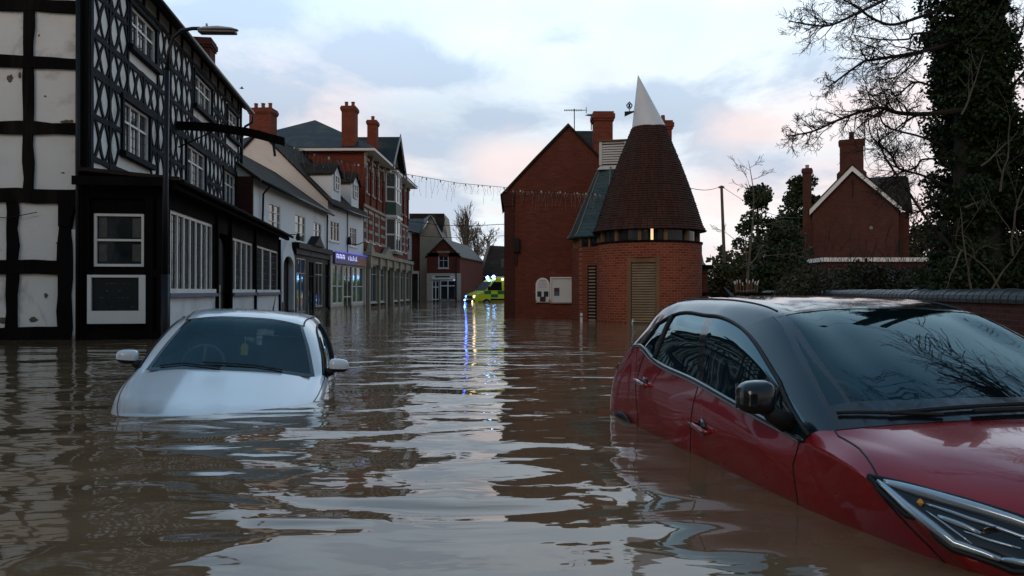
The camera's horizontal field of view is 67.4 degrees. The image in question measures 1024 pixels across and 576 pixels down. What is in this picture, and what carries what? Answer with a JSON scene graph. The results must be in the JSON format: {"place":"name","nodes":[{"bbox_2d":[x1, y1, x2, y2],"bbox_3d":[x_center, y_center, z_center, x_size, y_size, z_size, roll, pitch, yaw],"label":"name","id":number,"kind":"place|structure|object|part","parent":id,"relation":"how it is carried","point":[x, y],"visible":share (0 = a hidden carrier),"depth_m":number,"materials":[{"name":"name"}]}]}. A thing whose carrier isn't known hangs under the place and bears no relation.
{"place":"outdoors","nodes":[
{"label":"outdoors","id":0,"kind":"place"},
{"bbox_2d":[243,102,417,305],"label":"victorian block","id":1,"kind":"structure","parent":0,"point":[384,207],"depth_m":49.95,"materials":[{"name":"brick"}]},
{"bbox_2d":[366,163,367,191],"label":"window","id":2,"kind":"structure","parent":1,"relation":"in","point":[367,163],"depth_m":47.56,"materials":[{"name":"grey glass"}]},
{"bbox_2d":[366,210,369,242],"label":"window","id":3,"kind":"structure","parent":1,"relation":"in","point":[366,210],"depth_m":47.50,"materials":[{"name":"grey glass"}]},
{"bbox_2d":[372,169,373,195],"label":"window","id":4,"kind":"structure","parent":1,"relation":"in","point":[373,169],"depth_m":49.41,"materials":[{"name":"grey glass"}]},
{"bbox_2d":[372,213,375,244],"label":"window","id":5,"kind":"structure","parent":1,"relation":"in","point":[373,213],"depth_m":49.40,"materials":[{"name":"white paint"}]},
{"bbox_2d":[371,265,377,303],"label":"shop window","id":6,"kind":"structure","parent":1,"relation":"in","point":[373,270],"depth_m":48.49,"materials":[{"name":"glass"}]},
{"bbox_2d":[378,172,379,199],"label":"window","id":7,"kind":"structure","parent":1,"relation":"in","point":[379,172],"depth_m":51.34,"materials":[{"name":"grey glass"}]},
{"bbox_2d":[378,216,380,246],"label":"window","id":8,"kind":"structure","parent":1,"relation":"in","point":[379,216],"depth_m":51.34,"materials":[{"name":"white paint"}]},
{"bbox_2d":[380,267,384,302],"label":"shop window","id":9,"kind":"structure","parent":1,"relation":"in","point":[381,271],"depth_m":51.13,"materials":[{"name":"glass"}]},
{"bbox_2d":[387,268,390,303],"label":"shop door","id":10,"kind":"structure","parent":1,"relation":"in","point":[388,272],"depth_m":53.93,"materials":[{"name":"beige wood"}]},
{"bbox_2d":[386,218,395,250],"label":"bay window","id":11,"kind":"structure","parent":1,"relation":"in","point":[390,222],"depth_m":53.51,"materials":[{"name":"white paint"}]},
{"bbox_2d":[386,172,395,201],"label":"bay window","id":12,"kind":"structure","parent":1,"relation":"in","point":[390,186],"depth_m":53.49,"materials":[{"name":"grey glass"}]},
{"bbox_2d":[394,269,397,301],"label":"shop window","id":13,"kind":"structure","parent":1,"relation":"in","point":[395,273],"depth_m":56.34,"materials":[{"name":"glass"}]},
{"bbox_2d":[395,175,400,205],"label":"bay window","id":14,"kind":"structure","parent":1,"relation":"in","point":[398,178],"depth_m":54.70,"materials":[{"name":"white paint"}]},
{"bbox_2d":[396,218,400,251],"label":"bay window","id":15,"kind":"structure","parent":1,"relation":"in","point":[398,223],"depth_m":54.70,"materials":[{"name":"white paint"}]},
{"bbox_2d":[400,270,403,300],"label":"shop window","id":16,"kind":"structure","parent":1,"relation":"in","point":[401,273],"depth_m":58.96,"materials":[{"name":"grey glass"}]},
{"bbox_2d":[406,271,409,300],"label":"shop window","id":17,"kind":"structure","parent":1,"relation":"in","point":[407,274],"depth_m":61.84,"materials":[{"name":"grey glass"}]},
{"bbox_2d":[408,221,502,234],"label":"festive lights","id":18,"kind":"object","parent":1,"relation":"hanging from","point":[457,225],"visible":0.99,"depth_m":60.01,"materials":[{"name":"plastic"}]},
{"bbox_2d":[408,215,446,301],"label":"beige gabled house","id":19,"kind":"structure","parent":0,"point":[421,246],"depth_m":68.02,"materials":[{"name":"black paint"}]},
{"bbox_2d":[413,279,417,300],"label":"door","id":20,"kind":"structure","parent":19,"relation":"in","point":[415,281],"depth_m":68.20,"materials":[{"name":"black wood"}]},
{"bbox_2d":[409,213,451,240],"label":"cream gable house","id":21,"kind":"structure","parent":0,"point":[447,230],"depth_m":75.73,"materials":[{"name":"beige paint"}]},
{"bbox_2d":[414,235,503,239],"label":"festive lights","id":22,"kind":"object","parent":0,"point":[456,237],"visible":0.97,"depth_m":64.00,"materials":[{"name":"plastic"}]},
{"bbox_2d":[478,242,503,280],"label":"dark roofed house","id":23,"kind":"structure","parent":0,"point":[493,260],"depth_m":81.09,"materials":[{"name":"grey tile"}]},
{"bbox_2d":[0,297,985,575],"bbox_3d":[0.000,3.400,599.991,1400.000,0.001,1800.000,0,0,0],"label":"flood water","id":24,"kind":"structure","parent":0,"point":[450,439],"depth_m":3.71,"materials":[{"name":"brown liquid"}]},
{"bbox_2d":[109,296,348,416],"bbox_3d":[-2.589,0.780,7.381,2.000,1.422,4.009,4,-1,-11],"label":"white car","id":25,"kind":"object","parent":24,"relation":"on","point":[193,362],"visible":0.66,"depth_m":6.79,"materials":[{"name":"paint"}]},
{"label":"side window","id":26,"kind":"part","parent":25,"relation":"part of","materials":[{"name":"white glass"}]},
{"bbox_2d":[241,337,248,354],"bbox_3d":[-2.514,0.547,7.228,0.070,0.170,0.009,4,-1,-11],"label":"air freshener","id":27,"kind":"object","parent":25,"relation":"hanging from","point":[244,348],"visible":1,"depth_m":7.22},
{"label":"rear window","id":28,"kind":"part","parent":25,"relation":"part of","materials":[{"name":"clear glass"}]},
{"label":"side window","id":29,"kind":"part","parent":25,"relation":"part of","materials":[{"name":"black glass"}]},
{"bbox_2d":[464,275,503,301],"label":"ambulance","id":30,"kind":"object","parent":24,"relation":"on","point":[489,289],"visible":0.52,"depth_m":62.93,"materials":[{"name":"yellow paint"}]},
{"bbox_2d":[491,282,501,289],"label":"side window","id":31,"kind":"structure","parent":30,"relation":"in","point":[495,285],"depth_m":62.96,"materials":[{"name":"black glass"}]},
{"bbox_2d":[610,287,1023,575],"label":"red car","id":32,"kind":"object","parent":24,"relation":"on","point":[898,422],"visible":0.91,"depth_m":3.60,"materials":[{"name":"paint"}]},
{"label":"side window","id":33,"kind":"part","parent":32,"relation":"part of","materials":[{"name":"black glass"}]},
{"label":"side window","id":34,"kind":"part","parent":32,"relation":"part of","materials":[{"name":"black glass"}]},
{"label":"side window","id":35,"kind":"part","parent":32,"relation":"part of","materials":[{"name":"black glass"}]},
{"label":"side window","id":36,"kind":"part","parent":32,"relation":"part of","materials":[{"name":"grey glass"}]},
{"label":"side window","id":37,"kind":"part","parent":32,"relation":"part of","materials":[{"name":"grey glass"}]},
{"bbox_2d":[500,111,673,317],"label":"brick gable building","id":38,"kind":"structure","parent":0,"point":[538,244],"depth_m":25.71,"materials":[{"name":"red brick"}]},
{"bbox_2d":[536,278,549,302],"bbox_3d":[1.023,0.075,25.653,0.460,0.835,0.074,0,0,0],"label":"arched notice board","id":39,"kind":"object","parent":38,"relation":"attached to","point":[542,290],"visible":1,"depth_m":25.62,"materials":[{"name":"white paint"}]},
{"bbox_2d":[550,277,571,302],"bbox_3d":[1.740,0.075,25.645,0.932,0.878,0.090,0,0,0],"label":"square notice board","id":40,"kind":"object","parent":38,"relation":"attached to","point":[560,289],"visible":0.7,"depth_m":25.65,"materials":[{"name":"white paint"}]},
{"bbox_2d":[564,107,586,128],"bbox_3d":[2.226,-5.934,26.925,0.800,0.795,0.280,0,0,0],"label":"tv aerial","id":41,"kind":"object","parent":38,"relation":"attached to","point":[574,110],"visible":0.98,"depth_m":26.91,"materials":[{"name":"metal"}]},
{"bbox_2d":[164,0,1023,277],"label":"sky","id":42,"kind":"structure","parent":0,"point":[473,91],"materials":[{"name":"white"}]},
{"bbox_2d":[702,256,712,297],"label":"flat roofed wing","id":43,"kind":"structure","parent":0,"point":[705,268],"depth_m":24.60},
{"bbox_2d":[799,123,912,258],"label":"gabled brick house","id":44,"kind":"structure","parent":0,"point":[842,196],"depth_m":45.26,"materials":[{"name":"red brick"}]},
{"bbox_2d":[806,257,927,273],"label":"garage","id":45,"kind":"structure","parent":0,"point":[813,262],"depth_m":37.91,"materials":[{"name":"white paint"}]},
{"label":"ground","id":46,"kind":"structure","parent":0,"visible":0},
{"bbox_2d":[0,0,293,339],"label":"timber framed inn","id":47,"kind":"structure","parent":46,"relation":"on","point":[82,82],"depth_m":14.38,"materials":[{"name":"black paint"}]},
{"bbox_2d":[94,213,143,266],"bbox_3d":[-7.364,-0.898,14.415,0.886,0.994,0.070,0,0,-8],"label":"window","id":48,"kind":"structure","parent":47,"relation":"in","point":[118,238],"depth_m":14.42,"materials":[{"name":"white paint"}]},
{"bbox_2d":[125,102,147,160],"bbox_3d":[-8.384,-3.429,17.016,0.070,1.100,1.701,0,0,-8],"label":"window","id":49,"kind":"structure","parent":47,"relation":"in","point":[136,123],"depth_m":17.21,"materials":[{"name":"grey glass"}]},
{"bbox_2d":[132,8,153,61],"bbox_3d":[-8.448,-5.697,17.468,0.070,0.900,1.747,0,0,-8],"label":"window","id":50,"kind":"structure","parent":47,"relation":"in","point":[142,33],"depth_m":17.63,"materials":[{"name":"white paint"}]},
{"bbox_2d":[170,210,211,288],"bbox_3d":[-6.952,-0.711,16.521,0.070,1.640,3.817,0,0,-8],"label":"window","id":51,"kind":"structure","parent":47,"relation":"in","point":[190,238],"depth_m":16.48,"materials":[{"name":"white paint"}]},
{"bbox_2d":[188,145,203,189],"bbox_3d":[-9.111,-3.408,21.999,0.070,1.100,2.012,0,0,-8],"label":"window","id":52,"kind":"structure","parent":47,"relation":"in","point":[195,159],"depth_m":22.23,"materials":[{"name":"grey glass"}]},
{"bbox_2d":[196,75,210,114],"bbox_3d":[-9.229,-5.675,22.788,0.070,0.900,2.009,0,0,-8],"label":"window","id":53,"kind":"structure","parent":47,"relation":"in","point":[203,93],"depth_m":23.09,"materials":[{"name":"grey glass"}]},
{"bbox_2d":[219,239,224,308],"bbox_3d":[-7.386,0.356,19.359,0.090,3.250,1.335,0,0,-8],"label":"door","id":54,"kind":"structure","parent":47,"relation":"in","point":[221,250],"depth_m":19.65,"materials":[{"name":"black paint"}]},
{"bbox_2d":[225,171,233,204],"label":"window","id":55,"kind":"structure","parent":47,"relation":"in","point":[229,179],"depth_m":26.56,"materials":[{"name":"grey glass"}]},
{"bbox_2d":[175,121,284,155],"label":"sign beam","id":56,"kind":"structure","parent":47,"relation":"attached to","point":[226,129],"depth_m":20.23,"materials":[{"name":"wood"}]},
{"bbox_2d":[282,144,507,201],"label":"festive lights","id":57,"kind":"object","parent":56,"relation":"hanging from","point":[394,174],"visible":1,"depth_m":23.20,"materials":[{"name":"plastic"}]},
{"bbox_2d":[229,110,235,137],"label":"window","id":58,"kind":"structure","parent":47,"relation":"in","point":[232,119],"depth_m":26.97,"materials":[{"name":"white glass"}]},
{"bbox_2d":[233,238,251,289],"bbox_3d":[-7.730,-0.614,21.848,0.070,1.490,3.139,0,0,-8],"label":"window","id":59,"kind":"structure","parent":47,"relation":"in","point":[242,250],"depth_m":22.22,"materials":[{"name":"white paint"}]},
{"bbox_2d":[257,245,277,289],"bbox_3d":[-8.338,-0.597,26.036,0.070,1.490,4.699,0,0,-8],"label":"window","id":60,"kind":"structure","parent":47,"relation":"in","point":[267,259],"depth_m":26.32,"materials":[{"name":"white paint"}]},
{"bbox_2d":[161,23,238,335],"bbox_3d":[-5.537,-1.416,13.606,1.351,6.545,0.220,0,0,0],"label":"street lamp","id":61,"kind":"object","parent":46,"relation":"on","point":[213,30],"visible":0.93,"depth_m":13.57,"materials":[{"name":"metal"}]},
{"bbox_2d":[170,155,334,311],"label":"white shop","id":62,"kind":"structure","parent":46,"relation":"on","point":[269,196],"depth_m":33.00,"materials":[{"name":"white paint"}]},
{"bbox_2d":[269,202,279,228],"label":"window","id":63,"kind":"structure","parent":62,"relation":"in","point":[274,210],"depth_m":30.45,"materials":[{"name":"white glass"}]},
{"bbox_2d":[283,257,288,311],"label":"door","id":64,"kind":"structure","parent":62,"relation":"in","point":[286,262],"depth_m":32.21,"materials":[{"name":"black paint"}]},
{"bbox_2d":[295,213,306,243],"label":"window","id":65,"kind":"structure","parent":62,"relation":"in","point":[299,219],"depth_m":34.53,"materials":[{"name":"white paint"}]},
{"bbox_2d":[297,258,304,311],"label":"shop window","id":66,"kind":"structure","parent":62,"relation":"in","point":[300,262],"depth_m":33.97,"materials":[{"name":"glass"}]},
{"bbox_2d":[309,261,313,310],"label":"shop window","id":67,"kind":"structure","parent":62,"relation":"in","point":[311,264],"depth_m":36.14,"materials":[{"name":"black glass"}]},
{"bbox_2d":[314,221,320,236],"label":"window","id":68,"kind":"structure","parent":62,"relation":"in","point":[317,226],"depth_m":37.84,"materials":[{"name":"white glass"}]},
{"bbox_2d":[316,262,321,306],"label":"shop window","id":69,"kind":"structure","parent":62,"relation":"in","point":[318,265],"depth_m":37.46,"materials":[{"name":"glass"}]},
{"bbox_2d":[325,264,329,308],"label":"shop window","id":70,"kind":"structure","parent":62,"relation":"in","point":[326,265],"depth_m":39.36,"materials":[{"name":"black glass"}]},
{"bbox_2d":[243,103,369,308],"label":"white dormer shop","id":71,"kind":"structure","parent":46,"relation":"on","point":[332,189],"depth_m":40.96,"materials":[{"name":"white paint"}]},
{"bbox_2d":[329,220,340,243],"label":"window","id":72,"kind":"structure","parent":71,"relation":"in","point":[334,226],"depth_m":40.89,"materials":[{"name":"white paint"}]},
{"bbox_2d":[333,264,336,303],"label":"shop window","id":73,"kind":"structure","parent":71,"relation":"in","point":[334,266],"depth_m":40.57,"materials":[{"name":"glass"}]},
{"bbox_2d":[338,265,342,302],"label":"shop window","id":74,"kind":"structure","parent":71,"relation":"in","point":[340,267],"depth_m":41.59,"materials":[{"name":"glass"}]},
{"bbox_2d":[344,266,351,307],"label":"shop window","id":75,"kind":"structure","parent":71,"relation":"in","point":[347,269],"depth_m":42.71,"materials":[{"name":"grey glass"}]},
{"bbox_2d":[349,226,357,247],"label":"window","id":76,"kind":"structure","parent":71,"relation":"in","point":[352,231],"depth_m":44.13,"materials":[{"name":"white paint"}]},
{"bbox_2d":[353,267,355,302],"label":"shop window","id":77,"kind":"structure","parent":71,"relation":"in","point":[354,268],"depth_m":44.17,"materials":[{"name":"glass"}]},
{"bbox_2d":[357,267,362,301],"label":"shop window","id":78,"kind":"structure","parent":71,"relation":"in","point":[359,270],"depth_m":45.18,"materials":[{"name":"glass"}]},
{"bbox_2d":[425,238,483,301],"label":"brick shop","id":79,"kind":"structure","parent":46,"relation":"on","point":[454,271],"depth_m":66.01,"materials":[{"name":"red brick"}]},
{"bbox_2d":[432,280,439,301],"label":"shop door","id":80,"kind":"structure","parent":79,"relation":"in","point":[435,284],"depth_m":65.97,"materials":[{"name":"white paint"}]},
{"bbox_2d":[438,257,448,268],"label":"window","id":81,"kind":"structure","parent":79,"relation":"in","point":[443,262],"depth_m":66.08,"materials":[{"name":"white paint"}]},
{"bbox_2d":[440,280,455,299],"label":"shop window","id":82,"kind":"structure","parent":79,"relation":"in","point":[447,287],"depth_m":65.97,"materials":[{"name":"black glass"}]},
{"bbox_2d":[452,202,478,247],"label":"bare tree","id":83,"kind":"object","parent":46,"relation":"on","point":[466,230],"visible":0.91,"depth_m":114.65,"materials":[{"name":"brown plant"}]},
{"bbox_2d":[471,221,486,257],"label":"bare tree","id":84,"kind":"object","parent":46,"relation":"on","point":[475,245],"visible":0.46,"depth_m":117.80,"materials":[{"name":"brown plant"}]},
{"bbox_2d":[474,226,499,255],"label":"bare tree","id":85,"kind":"object","parent":46,"relation":"on","point":[481,251],"visible":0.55,"depth_m":109.85,"materials":[{"name":"brown plant"}]},
{"bbox_2d":[567,139,651,319],"bbox_3d":[3.232,-1.340,24.706,2.751,6.686,2.751,0,0,37],"label":"slate roofed turret","id":86,"kind":"object","parent":46,"relation":"on","point":[583,237],"visible":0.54,"depth_m":24.05,"materials":[{"name":"brick"}]},
{"bbox_2d":[588,265,596,319],"bbox_3d":[2.484,0.649,23.722,0.340,2.700,0.060,0,0,37],"label":"side door","id":87,"kind":"structure","parent":86,"relation":"in","point":[592,269],"depth_m":23.71,"materials":[{"name":"black paint"}]},
{"bbox_2d":[592,76,706,322],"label":"conical brick tower","id":88,"kind":"structure","parent":46,"relation":"on","point":[649,211],"depth_m":22.04,"materials":[{"name":"brown tile"}]},
{"bbox_2d":[512,190,604,211],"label":"festive lights","id":89,"kind":"object","parent":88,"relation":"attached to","point":[561,197],"visible":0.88,"depth_m":25.32,"materials":[{"name":"plastic"}]},
{"bbox_2d":[632,262,655,322],"bbox_3d":[3.730,0.634,21.779,0.686,2.713,0.154,0,0,16],"label":"door","id":90,"kind":"structure","parent":88,"relation":"in","point":[643,274],"depth_m":21.80,"materials":[{"name":"brown wood"}]},
{"bbox_2d":[715,245,731,273],"bbox_3d":[11.073,-0.125,40.001,1.373,4.383,1.010,0,0,21],"label":"evergreen tree","id":91,"kind":"object","parent":46,"relation":"on","point":[719,262],"visible":0.27,"depth_m":39.95,"materials":[{"name":"green plant"}]},
{"bbox_2d":[708,262,760,297],"bbox_3d":[8.871,0.475,30.913,2.558,3.107,2.221,0,0,-22],"label":"shrub","id":92,"kind":"object","parent":46,"relation":"on","point":[726,275],"visible":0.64,"depth_m":30.60,"materials":[{"name":"green plant"}]},
{"bbox_2d":[702,292,778,297],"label":"low wall","id":93,"kind":"structure","parent":46,"relation":"on","point":[716,294],"depth_m":22.76,"materials":[{"name":"brown wood"}]},
{"bbox_2d":[733,279,758,296],"bbox_3d":[7.389,0.811,24.199,0.797,2.180,0.430,0,0,0],"label":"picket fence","id":94,"kind":"object","parent":46,"relation":"on","point":[736,288],"visible":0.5,"depth_m":24.13,"materials":[{"name":"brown wood"}]},
{"bbox_2d":[691,185,809,262],"bbox_3d":[11.000,-1.171,35.315,1.207,6.443,21.146,0,0,32],"label":"utility pole","id":95,"kind":"object","parent":46,"relation":"on","point":[721,187],"visible":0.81,"depth_m":32.96,"materials":[{"name":"brown wood"}]},
{"bbox_2d":[730,182,782,274],"bbox_3d":[10.778,-1.320,33.930,2.088,6.722,2.038,0,0,-44],"label":"evergreen tree","id":96,"kind":"object","parent":46,"relation":"on","point":[760,203],"visible":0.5,"depth_m":33.85,"materials":[{"name":"green plant"}]},
{"bbox_2d":[711,154,813,291],"bbox_3d":[7.943,-1.415,24.456,3.158,5.647,1.252,0,0,18],"label":"bare sapling","id":97,"kind":"object","parent":46,"relation":"on","point":[748,263],"visible":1,"depth_m":24.47,"materials":[{"name":"brown plant"}]},
{"bbox_2d":[744,219,814,291],"bbox_3d":[10.500,-0.357,29.907,2.738,4.764,2.482,0,0,0],"label":"shrub","id":98,"kind":"object","parent":46,"relation":"on","point":[767,275],"visible":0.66,"depth_m":29.64,"materials":[{"name":"green plant"}]},
{"bbox_2d":[777,174,820,264],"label":"evergreen tree","id":99,"kind":"object","parent":46,"relation":"on","point":[794,193],"visible":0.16,"depth_m":49.40,"materials":[{"name":"green plant"}]},
{"bbox_2d":[704,249,923,281],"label":"distant trees","id":100,"kind":"object","parent":46,"relation":"on","point":[709,259],"depth_m":120.09,"materials":[{"name":"green plant"}]},
{"bbox_2d":[771,208,1014,295],"bbox_3d":[12.731,-0.638,22.996,12.162,2.797,8.736,0,0,0],"label":"hedge","id":101,"kind":"object","parent":46,"relation":"on","point":[807,280],"visible":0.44,"depth_m":19.62,"materials":[{"name":"green plant"}]},
{"bbox_2d":[763,288,1023,335],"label":"boundary wall","id":102,"kind":"structure","parent":46,"relation":"on","point":[1004,307],"depth_m":11.18,"materials":[{"name":"brick"}]},
{"bbox_2d":[775,0,1023,296],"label":"ivy covered tree","id":103,"kind":"object","parent":46,"relation":"on","point":[975,139],"visible":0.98,"depth_m":12.72,"materials":[{"name":"green plant"}]},
{"bbox_2d":[909,220,934,256],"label":"shrub","id":104,"kind":"object","parent":46,"relation":"on","point":[912,247],"visible":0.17,"depth_m":51.64,"materials":[{"name":"green plant"}]},
{"bbox_2d":[967,0,1009,43],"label":"bare tree","id":105,"kind":"object","parent":46,"relation":"on","point":[993,18],"visible":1,"depth_m":8.16,"materials":[{"name":"brown plant"}]}
]}

